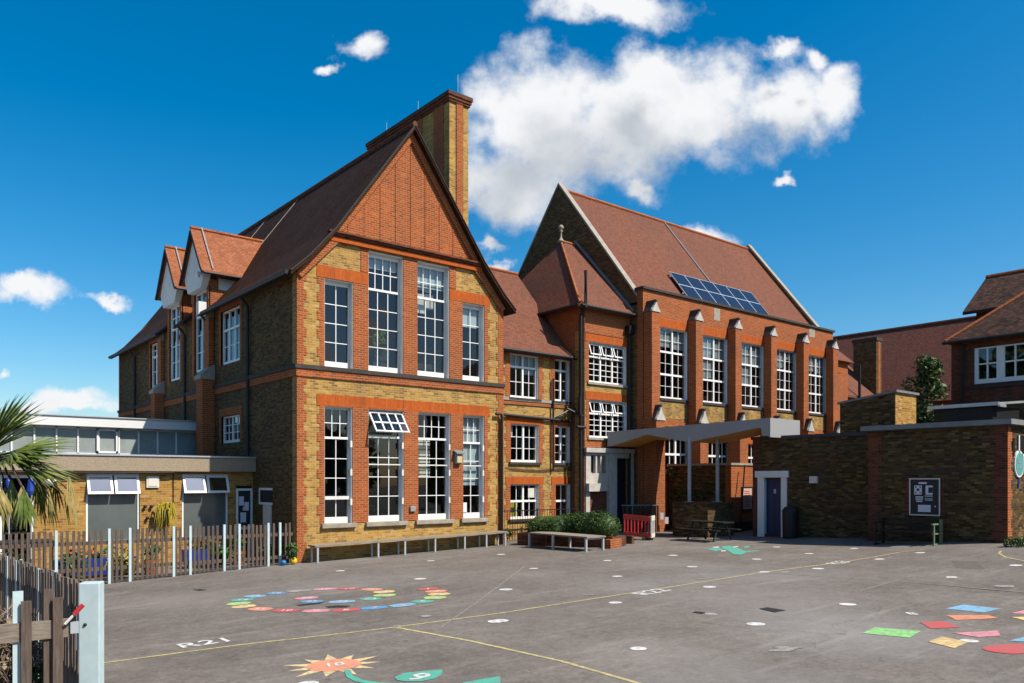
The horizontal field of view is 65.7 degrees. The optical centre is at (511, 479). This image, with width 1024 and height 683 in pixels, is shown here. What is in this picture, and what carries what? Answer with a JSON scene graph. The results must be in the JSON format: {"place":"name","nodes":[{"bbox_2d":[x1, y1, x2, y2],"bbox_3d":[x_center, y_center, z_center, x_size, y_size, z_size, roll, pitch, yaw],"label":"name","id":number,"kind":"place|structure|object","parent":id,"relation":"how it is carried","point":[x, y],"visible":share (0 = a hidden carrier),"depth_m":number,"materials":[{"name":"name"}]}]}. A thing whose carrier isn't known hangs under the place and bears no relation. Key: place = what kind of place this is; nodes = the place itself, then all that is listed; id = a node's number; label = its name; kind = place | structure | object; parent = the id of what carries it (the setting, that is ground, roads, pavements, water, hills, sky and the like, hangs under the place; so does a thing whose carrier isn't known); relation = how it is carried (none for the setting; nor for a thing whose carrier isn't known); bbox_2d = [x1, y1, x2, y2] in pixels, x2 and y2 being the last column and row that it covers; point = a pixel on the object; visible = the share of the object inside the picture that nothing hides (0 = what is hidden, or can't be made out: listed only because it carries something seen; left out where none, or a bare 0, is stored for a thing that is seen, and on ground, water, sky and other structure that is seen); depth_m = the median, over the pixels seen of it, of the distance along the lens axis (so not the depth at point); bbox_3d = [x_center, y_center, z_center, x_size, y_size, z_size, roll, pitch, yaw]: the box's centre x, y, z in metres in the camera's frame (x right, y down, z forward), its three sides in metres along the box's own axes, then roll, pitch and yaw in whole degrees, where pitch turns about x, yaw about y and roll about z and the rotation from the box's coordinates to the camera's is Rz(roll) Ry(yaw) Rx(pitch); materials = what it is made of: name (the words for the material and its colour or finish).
{"place":"outdoors","nodes":[
{"label":"outdoors","id":0,"kind":"place"},
{"bbox_2d":[0,530,1023,682],"bbox_3d":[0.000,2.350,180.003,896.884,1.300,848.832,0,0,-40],"label":"playground","id":1,"kind":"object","parent":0,"point":[511,611],"visible":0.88,"depth_m":14.50,"materials":[{"name":"asphalt"}]},
{"bbox_2d":[4,477,9,551],"bbox_3d":[-14.514,1.406,22.903,0.440,3.092,0.440,0,0,-40],"label":"folded parasol","id":2,"kind":"object","parent":1,"relation":"on","point":[7,481],"visible":0.12,"depth_m":22.88,"materials":[{"name":"blue fabric"}]},
{"bbox_2d":[0,538,53,569],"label":"garden table","id":3,"kind":"object","parent":1,"relation":"on","point":[19,542],"visible":0.16,"depth_m":22.08,"materials":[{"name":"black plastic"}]},
{"bbox_2d":[26,477,34,565],"bbox_3d":[-14.091,1.405,23.252,0.440,3.090,0.440,0,0,-40],"label":"folded parasol","id":4,"kind":"object","parent":1,"relation":"on","point":[29,488],"visible":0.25,"depth_m":23.19,"materials":[{"name":"blue fabric"}]},
{"bbox_2d":[32,663,42,682],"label":"ground shrub","id":5,"kind":"object","parent":1,"relation":"on","point":[35,669],"visible":0.14,"depth_m":9.33,"materials":[{"name":"green plant"}]},
{"bbox_2d":[0,392,81,534],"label":"fan palm","id":6,"kind":"object","parent":1,"relation":"on","point":[13,500],"visible":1,"depth_m":13.14,"materials":[{"name":"green plant"}]},
{"bbox_2d":[0,554,83,682],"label":"garden fence","id":7,"kind":"object","parent":1,"relation":"on","point":[29,581],"visible":0.5,"depth_m":9.43,"materials":[{"name":"brown wood"}]},
{"bbox_2d":[0,604,107,682],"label":"dry shrub","id":8,"kind":"object","parent":1,"relation":"on","point":[6,663],"visible":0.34,"depth_m":9.19,"materials":[{"name":"brown plant"}]},
{"bbox_2d":[58,553,87,578],"bbox_3d":[-12.434,2.502,22.406,0.813,0.920,0.876,0,0,-40],"label":"garden plant","id":9,"kind":"object","parent":1,"relation":"on","point":[70,566],"visible":0.29,"depth_m":22.32,"materials":[{"name":"green plant"}]},
{"bbox_2d":[76,581,103,682],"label":"gate post","id":10,"kind":"object","parent":1,"relation":"on","point":[90,635],"visible":0.98,"depth_m":7.70,"materials":[{"name":"white metal"}]},
{"bbox_2d":[0,589,84,682],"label":"picket gate","id":11,"kind":"structure","parent":10,"relation":"attached to","point":[22,631],"depth_m":7.36,"materials":[{"name":"brown wood"}]},
{"bbox_2d":[58,546,135,575],"bbox_3d":[-12.447,2.446,23.671,2.231,1.012,0.650,0,0,-40],"label":"planting trough","id":12,"kind":"object","parent":1,"relation":"on","point":[98,560],"visible":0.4,"depth_m":23.55,"materials":[{"name":"blue plastic"}]},
{"bbox_2d":[105,551,139,578],"bbox_3d":[-11.368,2.506,23.174,0.964,0.858,0.958,0,0,-40],"label":"garden plant","id":13,"kind":"object","parent":1,"relation":"on","point":[125,561],"visible":0.4,"depth_m":23.03,"materials":[{"name":"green plant"}]},
{"bbox_2d":[0,412,272,568],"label":"flat roofed annex","id":14,"kind":"object","parent":1,"relation":"on","point":[112,462],"visible":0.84,"depth_m":26.86,"materials":[{"name":"yellow brick"}]},
{"bbox_2d":[0,475,33,553],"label":"glazed door","id":15,"kind":"structure","parent":14,"relation":"in","point":[5,476],"depth_m":23.56,"materials":[{"name":"white paint"}]},
{"bbox_2d":[86,474,140,540],"bbox_3d":[-12.730,0.900,25.369,1.580,2.200,0.330,0,0,-40],"label":"window","id":16,"kind":"structure","parent":14,"relation":"in","point":[106,509],"depth_m":25.40,"materials":[{"name":"white paint"}]},
{"bbox_2d":[146,476,158,487],"bbox_3d":[-11.823,0.065,26.116,0.390,0.370,0.074,0,0,-40],"label":"wall vent","id":17,"kind":"object","parent":14,"relation":"attached to","point":[152,481],"depth_m":26.08,"materials":[{"name":"white plastic"}]},
{"bbox_2d":[154,502,176,532],"bbox_3d":[-11.426,1.255,26.158,0.755,1.070,0.340,0,0,-40],"label":"hanging plant","id":18,"kind":"object","parent":14,"relation":"hanging from","point":[165,510],"visible":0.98,"depth_m":26.09,"materials":[{"name":"yellow plant"}]},
{"bbox_2d":[182,474,229,536],"bbox_3d":[-10.499,0.900,27.214,1.550,2.200,0.330,0,0,-40],"label":"window","id":19,"kind":"structure","parent":14,"relation":"in","point":[201,508],"depth_m":27.27,"materials":[{"name":"white paint"}]},
{"bbox_2d":[236,486,251,557],"bbox_3d":[-9.571,1.500,28.202,0.580,2.600,0.330,0,0,-40],"label":"door","id":20,"kind":"structure","parent":14,"relation":"in","point":[243,493],"depth_m":28.12,"materials":[{"name":"white paint"}]},
{"bbox_2d":[259,488,272,504],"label":"side window","id":21,"kind":"structure","parent":14,"relation":"in","point":[265,494],"depth_m":27.36,"materials":[{"name":"white paint"}]},
{"bbox_2d":[0,522,292,583],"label":"picket fence","id":22,"kind":"object","parent":1,"relation":"on","point":[131,566],"visible":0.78,"depth_m":22.67,"materials":[{"name":"brown wood"}]},
{"bbox_2d":[139,542,160,574],"bbox_3d":[-11.017,2.355,24.118,0.664,1.030,0.616,0,0,-40],"label":"flower pot","id":23,"kind":"object","parent":1,"relation":"on","point":[159,549],"visible":0.45,"depth_m":24.03,"materials":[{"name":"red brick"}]},
{"bbox_2d":[182,539,220,568],"bbox_3d":[-10.036,2.346,25.809,1.215,1.040,0.626,0,0,-40],"label":"planting trough","id":24,"kind":"object","parent":1,"relation":"on","point":[197,551],"visible":0.36,"depth_m":25.55,"materials":[{"name":"blue plastic"}]},
{"bbox_2d":[176,638,228,647],"bbox_3d":[-4.955,2.613,12.746,0.748,0.021,0.408,0,0,-40],"label":"painted lettering","id":25,"kind":"object","parent":1,"relation":"on","point":[208,642],"visible":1,"depth_m":12.71,"materials":[{"name":"white paint"}]},
{"bbox_2d":[210,542,233,567],"bbox_3d":[-9.277,2.407,25.258,0.901,0.865,0.885,0,0,-40],"label":"garden plant","id":26,"kind":"object","parent":1,"relation":"on","point":[221,552],"visible":0.45,"depth_m":25.16,"materials":[{"name":"green plant"}]},
{"bbox_2d":[227,534,245,564],"bbox_3d":[-8.946,2.256,25.919,0.664,1.031,0.591,0,0,-40],"label":"flower pot","id":27,"kind":"object","parent":1,"relation":"on","point":[236,550],"visible":0.4,"depth_m":25.81,"materials":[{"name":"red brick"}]},
{"bbox_2d":[258,544,276,563],"bbox_3d":[-7.935,2.420,25.614,0.685,0.704,0.709,0,0,-40],"label":"garden plant","id":28,"kind":"object","parent":1,"relation":"on","point":[266,552],"visible":0.33,"depth_m":25.50,"materials":[{"name":"green plant"}]},
{"bbox_2d":[285,542,298,564],"bbox_3d":[-6.933,2.330,25.019,0.431,0.785,0.445,0,0,-40],"label":"potted plant","id":29,"kind":"object","parent":1,"relation":"on","point":[293,551],"visible":0.98,"depth_m":24.98,"materials":[{"name":"green plant"}]},
{"bbox_2d":[108,89,516,562],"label":"school wing","id":30,"kind":"structure","parent":1,"relation":"on","point":[331,360],"depth_m":29.17,"materials":[{"name":"brown brick"}]},
{"bbox_2d":[152,343,157,387],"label":"window","id":31,"kind":"structure","parent":30,"relation":"in","point":[154,357],"depth_m":38.17,"materials":[{"name":"white paint"}]},
{"bbox_2d":[171,304,179,381],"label":"window","id":32,"kind":"structure","parent":30,"relation":"in","point":[176,307],"depth_m":35.59,"materials":[{"name":"white paint"}]},
{"bbox_2d":[196,290,205,372],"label":"window","id":33,"kind":"structure","parent":30,"relation":"in","point":[198,318],"depth_m":33.19,"materials":[{"name":"white paint"}]},
{"bbox_2d":[196,298,210,315],"bbox_3d":[-12.236,-6.910,31.532,0.514,0.719,0.300,0,0,-40],"label":"side lantern","id":34,"kind":"object","parent":30,"relation":"attached to","point":[200,305],"visible":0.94,"depth_m":31.36,"materials":[{"name":"white metal"}]},
{"bbox_2d":[223,305,239,364],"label":"window","id":35,"kind":"structure","parent":30,"relation":"in","point":[235,309],"depth_m":30.30,"materials":[{"name":"white paint"}]},
{"bbox_2d":[223,414,239,442],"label":"window","id":36,"kind":"structure","parent":30,"relation":"in","point":[225,425],"depth_m":30.28,"materials":[{"name":"white paint"}]},
{"bbox_2d":[325,278,352,368],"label":"window","id":37,"kind":"structure","parent":30,"relation":"in","point":[349,286],"depth_m":26.78,"materials":[{"name":"white paint"}]},
{"bbox_2d":[321,406,356,528],"bbox_3d":[-5.824,-0.425,26.486,1.270,4.030,0.390,0,0,-40],"label":"window","id":38,"kind":"structure","parent":30,"relation":"in","point":[338,522],"depth_m":26.71,"materials":[{"name":"white paint"}]},
{"bbox_2d":[368,251,402,373],"bbox_3d":[-4.482,-5.800,27.695,1.380,4.100,0.275,0,0,-40],"label":"window","id":39,"kind":"structure","parent":30,"relation":"in","point":[384,257],"depth_m":27.95,"materials":[{"name":"white paint"}]},
{"bbox_2d":[365,409,409,526],"bbox_3d":[-4.312,-0.425,27.522,1.660,4.030,0.718,0,0,-40],"label":"window","id":40,"kind":"structure","parent":30,"relation":"in","point":[391,520],"depth_m":27.74,"materials":[{"name":"white paint"}]},
{"bbox_2d":[418,261,448,377],"bbox_3d":[-2.952,-5.800,28.960,1.390,4.100,0.275,0,0,-40],"label":"window","id":41,"kind":"structure","parent":30,"relation":"in","point":[445,270],"depth_m":29.29,"materials":[{"name":"white paint"}]},
{"bbox_2d":[415,412,454,524],"bbox_3d":[-2.868,-0.425,28.929,1.660,4.030,0.390,0,0,-40],"label":"window","id":42,"kind":"structure","parent":30,"relation":"in","point":[442,518],"depth_m":29.17,"materials":[{"name":"white paint"}]},
{"bbox_2d":[453,450,464,463],"bbox_3d":[-1.963,-0.855,29.404,0.360,0.510,0.230,0,0,-40],"label":"bulkhead light","id":43,"kind":"object","parent":30,"relation":"attached to","point":[458,456],"visible":1,"depth_m":29.35,"materials":[{"name":"grey metal"}]},
{"bbox_2d":[463,302,483,381],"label":"window","id":44,"kind":"structure","parent":30,"relation":"in","point":[480,309],"depth_m":30.37,"materials":[{"name":"white paint"}]},
{"bbox_2d":[460,415,487,522],"bbox_3d":[-1.496,-0.425,30.063,1.240,4.030,0.390,0,0,-40],"label":"window","id":45,"kind":"structure","parent":30,"relation":"in","point":[478,516],"depth_m":30.32,"materials":[{"name":"white paint"}]},
{"bbox_2d":[226,587,449,611],"bbox_3d":[-3.799,2.582,17.280,4.800,0.125,3.548,0,0,10],"label":"painted snake","id":46,"kind":"object","parent":1,"relation":"on","point":[430,590],"visible":1,"depth_m":17.00,"materials":[{"name":"multicoloured paint"}]},
{"bbox_2d":[285,655,499,682],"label":"painted flower","id":47,"kind":"object","parent":1,"relation":"on","point":[328,665],"visible":1,"depth_m":10.61,"materials":[{"name":"orange paint"}]},
{"bbox_2d":[308,531,507,562],"bbox_3d":[-3.373,2.318,27.940,7.900,0.721,0.530,0,0,-40],"label":"long bench","id":48,"kind":"object","parent":1,"relation":"on","point":[317,546],"visible":0.88,"depth_m":27.64,"materials":[{"name":"wood"}]},
{"bbox_2d":[489,266,577,540],"bbox_3d":[-1.690,-3.374,36.538,5.552,13.148,8.320,0,0,-40],"label":"school link","id":49,"kind":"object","parent":1,"relation":"on","point":[535,346],"visible":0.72,"depth_m":34.28,"materials":[{"name":"yellow brick"}]},
{"bbox_2d":[508,484,538,521],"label":"window","id":50,"kind":"structure","parent":49,"relation":"in","point":[536,486],"depth_m":33.63,"materials":[{"name":"white paint"}]},
{"bbox_2d":[509,423,541,464],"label":"window","id":51,"kind":"structure","parent":49,"relation":"in","point":[536,427],"depth_m":33.73,"materials":[{"name":"white paint"}]},
{"bbox_2d":[509,353,541,401],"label":"window","id":52,"kind":"structure","parent":49,"relation":"in","point":[514,397],"depth_m":33.63,"materials":[{"name":"white paint"}]},
{"bbox_2d":[556,484,569,513],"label":"window","id":53,"kind":"structure","parent":49,"relation":"in","point":[567,500],"depth_m":35.24,"materials":[{"name":"white paint"}]},
{"bbox_2d":[554,426,571,464],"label":"window","id":54,"kind":"structure","parent":49,"relation":"in","point":[560,462],"depth_m":35.04,"materials":[{"name":"white paint"}]},
{"bbox_2d":[554,359,571,403],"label":"window","id":55,"kind":"structure","parent":49,"relation":"in","point":[566,371],"depth_m":35.14,"materials":[{"name":"white paint"}]},
{"bbox_2d":[503,507,576,540],"bbox_3d":[1.068,1.890,33.122,4.510,1.420,0.060,0,0,-40],"label":"area railing","id":56,"kind":"object","parent":1,"relation":"on","point":[561,509],"visible":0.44,"depth_m":32.60,"materials":[{"name":"black metal"}]},
{"bbox_2d":[528,531,605,551],"bbox_3d":[1.905,2.209,28.239,0.964,0.578,3.055,0,0,-40],"label":"corner bench","id":57,"kind":"object","parent":1,"relation":"on","point":[585,536],"visible":0.91,"depth_m":27.95,"materials":[{"name":"wood"}]},
{"bbox_2d":[517,532,633,548],"bbox_3d":[2.346,2.410,29.882,4.045,0.780,2.332,0,0,32],"label":"brick planter","id":58,"kind":"object","parent":1,"relation":"on","point":[610,542],"visible":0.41,"depth_m":29.24,"materials":[{"name":"red brick"}]},
{"bbox_2d":[525,509,621,536],"bbox_3d":[2.282,1.722,29.737,4.057,1.315,1.615,0,0,33],"label":"clipped hedge","id":59,"kind":"object","parent":58,"relation":"in","point":[604,523],"visible":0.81,"depth_m":29.13,"materials":[{"name":"green plant"}]},
{"bbox_2d":[521,225,636,531],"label":"stair tower","id":60,"kind":"structure","parent":1,"relation":"on","point":[583,305],"depth_m":35.88,"materials":[{"name":"red brick"}]},
{"bbox_2d":[587,399,626,439],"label":"window","id":61,"kind":"structure","parent":60,"relation":"in","point":[624,404],"depth_m":36.09,"materials":[{"name":"white paint"}]},
{"bbox_2d":[587,341,627,387],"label":"window","id":62,"kind":"structure","parent":60,"relation":"in","point":[600,345],"depth_m":36.11,"materials":[{"name":"white paint"}]},
{"bbox_2d":[623,514,654,539],"bbox_3d":[5.178,1.899,32.171,0.727,0.975,2.301,0,0,-18],"label":"safety barrier","id":63,"kind":"object","parent":1,"relation":"on","point":[651,527],"visible":0.98,"depth_m":31.70,"materials":[{"name":"red plastic"}]},
{"bbox_2d":[621,505,667,531],"bbox_3d":[5.967,1.715,35.661,2.110,1.200,0.090,0,0,0],"label":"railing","id":64,"kind":"object","parent":1,"relation":"on","point":[662,517],"visible":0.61,"depth_m":35.67,"materials":[{"name":"metal"}]},
{"bbox_2d":[518,183,839,531],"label":"school hall","id":65,"kind":"structure","parent":1,"relation":"on","point":[694,360],"depth_m":40.73,"materials":[{"name":"red brick"}]},
{"bbox_2d":[660,327,687,402],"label":"window","id":66,"kind":"structure","parent":65,"relation":"in","point":[674,341],"depth_m":37.90,"materials":[{"name":"white paint"}]},
{"bbox_2d":[665,439,687,473],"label":"window","id":67,"kind":"structure","parent":65,"relation":"in","point":[674,454],"depth_m":37.97,"materials":[{"name":"white paint"}]},
{"bbox_2d":[703,335,727,406],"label":"window","id":68,"kind":"structure","parent":65,"relation":"in","point":[719,349],"depth_m":39.85,"materials":[{"name":"white paint"}]},
{"bbox_2d":[708,442,726,462],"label":"window","id":69,"kind":"structure","parent":65,"relation":"in","point":[725,456],"depth_m":40.35,"materials":[{"name":"white paint"}]},
{"bbox_2d":[669,271,768,314],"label":"solar array","id":70,"kind":"object","parent":65,"relation":"on","point":[709,291],"visible":0.82,"depth_m":42.37,"materials":[{"name":"glass"}]},
{"bbox_2d":[742,342,763,409],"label":"window","id":71,"kind":"structure","parent":65,"relation":"in","point":[750,355],"depth_m":41.93,"materials":[{"name":"white paint"}]},
{"bbox_2d":[777,349,795,413],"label":"window","id":72,"kind":"structure","parent":65,"relation":"in","point":[781,357],"depth_m":43.99,"materials":[{"name":"white paint"}]},
{"bbox_2d":[809,355,825,416],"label":"window","id":73,"kind":"structure","parent":65,"relation":"in","point":[815,365],"depth_m":46.29,"materials":[{"name":"white paint"}]},
{"bbox_2d":[673,501,732,537],"bbox_3d":[7.930,1.758,33.037,1.783,1.684,1.780,0,0,-40],"label":"raised bed","id":74,"kind":"object","parent":1,"relation":"on","point":[704,510],"visible":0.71,"depth_m":32.45,"materials":[{"name":"brick"}]},
{"bbox_2d":[607,418,799,501],"bbox_3d":[7.897,-0.741,33.737,7.898,3.312,2.209,0,0,41],"label":"entrance canopy","id":75,"kind":"object","parent":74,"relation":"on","point":[717,433],"visible":0.92,"depth_m":32.85,"materials":[{"name":"grey metal"}]},
{"bbox_2d":[678,520,740,541],"bbox_3d":[7.585,1.964,30.496,1.550,0.767,1.800,0,0,-40],"label":"picnic bench","id":76,"kind":"object","parent":1,"relation":"on","point":[726,529],"visible":0.98,"depth_m":30.30,"materials":[{"name":"paint"}]},
{"bbox_2d":[667,463,752,532],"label":"yard wall","id":77,"kind":"structure","parent":1,"relation":"on","point":[730,480],"depth_m":35.43,"materials":[{"name":"brick"}]},
{"bbox_2d":[666,467,713,500],"bbox_3d":[8.049,0.844,36.259,0.340,2.922,2.677,0,0,-40],"label":"climbing plant","id":78,"kind":"object","parent":77,"relation":"attached to","point":[684,495],"visible":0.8,"depth_m":36.24,"materials":[{"name":"green plant"}]},
{"bbox_2d":[741,487,752,510],"bbox_3d":[10.457,0.830,35.301,0.800,1.060,0.060,0,0,-40],"label":"notice board","id":79,"kind":"object","parent":77,"relation":"attached to","point":[747,499],"depth_m":35.28,"materials":[{"name":"black metal"}]},
{"bbox_2d":[709,546,758,554],"bbox_3d":[7.350,2.324,26.385,1.576,0.034,3.292,0,0,6],"label":"painted creature","id":80,"kind":"object","parent":1,"relation":"on","point":[733,550],"visible":1,"depth_m":26.52,"materials":[{"name":"teal paint"}]},
{"bbox_2d":[739,465,744,528],"bbox_3d":[10.049,0.750,34.617,0.070,2.811,0.570,0,0,39],"label":"leaning pole","id":81,"kind":"object","parent":1,"relation":"on","point":[742,497],"visible":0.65,"depth_m":34.58,"materials":[{"name":"black metal"}]},
{"bbox_2d":[760,607,784,611],"bbox_3d":[4.750,2.379,14.558,0.316,0.016,0.454,0,0,-31],"label":"drain cover","id":82,"kind":"object","parent":1,"relation":"on","point":[771,609],"visible":1,"depth_m":14.55,"materials":[{"name":"metal"}]},
{"bbox_2d":[782,506,798,538],"bbox_3d":[10.647,1.609,30.362,0.620,1.240,0.620,0,0,-40],"label":"litter bin","id":83,"kind":"object","parent":1,"relation":"on","point":[790,514],"visible":1,"depth_m":30.13,"materials":[{"name":"black plastic"}]},
{"bbox_2d":[751,390,918,537],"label":"toilet block","id":84,"kind":"structure","parent":1,"relation":"on","point":[832,502],"depth_m":29.71,"materials":[{"name":"brick"}]},
{"bbox_2d":[838,350,853,420],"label":"hall annex","id":85,"kind":"object","parent":1,"relation":"on","point":[844,361],"visible":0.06,"depth_m":50.65,"materials":[{"name":"orange brick"}]},
{"bbox_2d":[864,627,919,637],"bbox_3d":[5.883,2.355,12.295,0.702,0.020,0.635,0,0,37],"label":"painted shape","id":86,"kind":"object","parent":1,"relation":"on","point":[893,632],"visible":1,"depth_m":12.28,"materials":[{"name":"green paint"}]},
{"bbox_2d":[833,316,975,408],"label":"roof range","id":87,"kind":"structure","parent":1,"relation":"on","point":[904,348],"depth_m":62.22,"materials":[{"name":"red tile"}]},
{"bbox_2d":[848,337,882,399],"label":"chimney","id":88,"kind":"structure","parent":87,"relation":"on","point":[865,376],"depth_m":58.56,"materials":[{"name":"red brick"}]},
{"bbox_2d":[872,517,942,545],"bbox_3d":[12.811,1.703,25.735,0.740,0.898,1.920,0,0,-40],"label":"park bench","id":89,"kind":"object","parent":1,"relation":"on","point":[939,525],"visible":0.98,"depth_m":25.80,"materials":[{"name":"paint"}]},
{"bbox_2d":[900,354,949,423],"bbox_3d":[16.825,-1.468,32.492,1.870,7.354,2.431,0,0,23],"label":"garden tree","id":90,"kind":"object","parent":1,"relation":"on","point":[929,369],"visible":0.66,"depth_m":32.04,"materials":[{"name":"green plant"}]},
{"bbox_2d":[921,621,957,627],"bbox_3d":[6.868,2.334,12.800,0.490,0.011,0.636,0,0,5],"label":"painted shape","id":91,"kind":"object","parent":1,"relation":"on","point":[940,624],"visible":1,"depth_m":12.80,"materials":[{"name":"red paint"}]},
{"bbox_2d":[860,418,1023,542],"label":"store block","id":92,"kind":"structure","parent":1,"relation":"on","point":[969,464],"depth_m":25.40,"materials":[{"name":"brick"}]},
{"bbox_2d":[909,478,939,515],"bbox_3d":[13.560,0.555,26.063,0.084,1.230,0.980,0,0,-40],"label":"notice case","id":93,"kind":"object","parent":92,"relation":"attached to","point":[924,496],"visible":1,"depth_m":26.06,"materials":[{"name":"black metal"}]},
{"bbox_2d":[927,401,1023,422],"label":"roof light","id":94,"kind":"object","parent":92,"relation":"on","point":[970,412],"visible":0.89,"depth_m":27.42,"materials":[{"name":"white metal"}]},
{"bbox_2d":[1013,451,1023,487],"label":"round sign","id":95,"kind":"object","parent":92,"relation":"attached to","point":[1018,463],"visible":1,"depth_m":24.74,"materials":[{"name":"teal plastic"}]},
{"bbox_2d":[928,637,967,647],"bbox_3d":[6.311,2.345,11.490,0.694,0.011,0.450,0,0,-40],"label":"painted shape","id":96,"kind":"object","parent":1,"relation":"on","point":[949,642],"visible":1,"depth_m":11.48,"materials":[{"name":"yellow paint"}]},
{"bbox_2d":[947,615,996,619],"bbox_3d":[7.762,2.316,13.373,0.752,0.016,0.461,0,0,4],"label":"painted shape","id":97,"kind":"object","parent":1,"relation":"on","point":[960,617],"visible":1,"depth_m":13.40,"materials":[{"name":"orange paint"}]},
{"bbox_2d":[945,605,1001,611],"bbox_3d":[8.277,2.305,14.239,0.670,0.020,0.698,0,0,-40],"label":"painted shape","id":98,"kind":"object","parent":1,"relation":"on","point":[973,608],"visible":1,"depth_m":14.23,"materials":[{"name":"blue paint"}]},
{"bbox_2d":[956,630,1000,636],"bbox_3d":[7.140,2.329,12.006,0.773,0.016,0.378,0,0,-8],"label":"painted shape","id":99,"kind":"object","parent":1,"relation":"on","point":[985,633],"visible":1,"depth_m":12.03,"materials":[{"name":"pink paint"}]},
{"bbox_2d":[942,269,1023,419],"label":"brick house","id":100,"kind":"structure","parent":1,"relation":"on","point":[987,355],"depth_m":33.32,"materials":[{"name":"brown brick"}]},
{"bbox_2d":[975,345,1000,383],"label":"window","id":101,"kind":"structure","parent":100,"relation":"in","point":[989,380],"depth_m":32.78,"materials":[{"name":"white paint"}]},
{"bbox_2d":[1001,343,1023,381],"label":"window","id":102,"kind":"structure","parent":100,"relation":"in","point":[1003,347],"depth_m":32.16,"materials":[{"name":"white paint"}]},
{"bbox_2d":[982,644,1023,653],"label":"painted shape","id":103,"kind":"object","parent":1,"relation":"on","point":[1010,648],"visible":1,"depth_m":10.99,"materials":[{"name":"red paint"}]},
{"bbox_2d":[1003,536,1020,546],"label":"weed tuft","id":104,"kind":"object","parent":1,"relation":"on","point":[1011,543],"visible":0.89,"depth_m":23.25,"materials":[{"name":"green plant"}]},
{"bbox_2d":[0,0,1023,416],"label":"sky","id":105,"kind":"structure","parent":0,"point":[870,153],"materials":[{"name":"blue"}]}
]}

